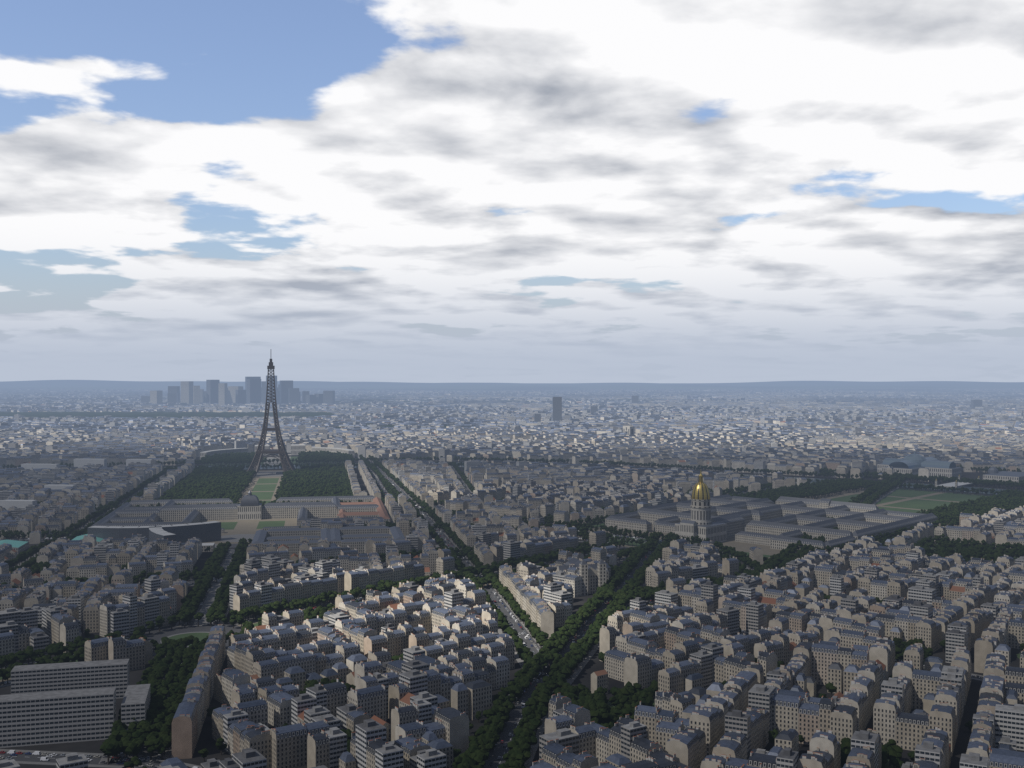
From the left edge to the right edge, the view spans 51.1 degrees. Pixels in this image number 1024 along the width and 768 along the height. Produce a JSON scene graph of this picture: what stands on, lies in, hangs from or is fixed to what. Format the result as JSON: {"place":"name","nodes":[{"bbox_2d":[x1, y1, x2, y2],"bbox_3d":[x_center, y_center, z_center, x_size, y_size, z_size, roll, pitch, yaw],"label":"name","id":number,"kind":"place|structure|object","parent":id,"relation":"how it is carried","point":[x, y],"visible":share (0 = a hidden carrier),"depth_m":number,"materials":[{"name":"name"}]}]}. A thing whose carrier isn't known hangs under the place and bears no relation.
{"place":"outdoors","nodes":[
{"label":"outdoors","id":0,"kind":"place"},
{"bbox_2d":[0,415,1023,767],"bbox_3d":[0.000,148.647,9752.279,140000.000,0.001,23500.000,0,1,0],"label":"ground","id":1,"kind":"structure","parent":0,"point":[584,677],"depth_m":864.09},
{"bbox_2d":[0,478,982,767],"bbox_3d":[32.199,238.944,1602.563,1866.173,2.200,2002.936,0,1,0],"label":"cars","id":2,"kind":"object","parent":1,"relation":"on","point":[12,752],"visible":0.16,"depth_m":1010.07,"materials":[{"name":"paint"}]},
{"bbox_2d":[0,426,1023,767],"bbox_3d":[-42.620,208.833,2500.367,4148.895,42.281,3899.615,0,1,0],"label":"city","id":3,"kind":"object","parent":1,"relation":"on","point":[682,644],"visible":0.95,"depth_m":1024.08,"materials":[{"name":"concrete"}]},
{"bbox_2d":[0,387,1023,767],"bbox_3d":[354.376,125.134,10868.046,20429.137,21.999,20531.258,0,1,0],"label":"trees","id":4,"kind":"object","parent":1,"relation":"on","point":[176,665],"visible":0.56,"depth_m":1301.63,"materials":[{"name":"green plant"}]},
{"bbox_2d":[0,388,1023,437],"bbox_3d":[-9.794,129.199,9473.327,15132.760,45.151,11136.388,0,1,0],"label":"city","id":5,"kind":"object","parent":1,"relation":"on","point":[847,410],"visible":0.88,"depth_m":6501.60,"materials":[{"name":"concrete"}]},
{"bbox_2d":[0,359,1023,595],"bbox_3d":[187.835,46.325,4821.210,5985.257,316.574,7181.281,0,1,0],"label":"landmark buildings","id":6,"kind":"structure","parent":1,"relation":"on","point":[783,522],"depth_m":1833.02,"materials":[{"name":"stone"}]},
{"bbox_2d":[0,454,1023,767],"bbox_3d":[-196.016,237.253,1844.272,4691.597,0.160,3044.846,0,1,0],"label":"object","id":7,"kind":"object","parent":1,"relation":"on","point":[262,486],"visible":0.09,"depth_m":1440.88,"materials":[{"name":"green plant"}]},
{"bbox_2d":[0,380,1023,390],"bbox_3d":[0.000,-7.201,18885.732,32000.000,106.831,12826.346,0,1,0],"label":"hills","id":8,"kind":"structure","parent":0,"point":[106,384],"depth_m":17687.96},
{"bbox_2d":[0,0,1023,382],"label":"sky","id":9,"kind":"structure","parent":0,"point":[408,191],"materials":[{"name":"white"}]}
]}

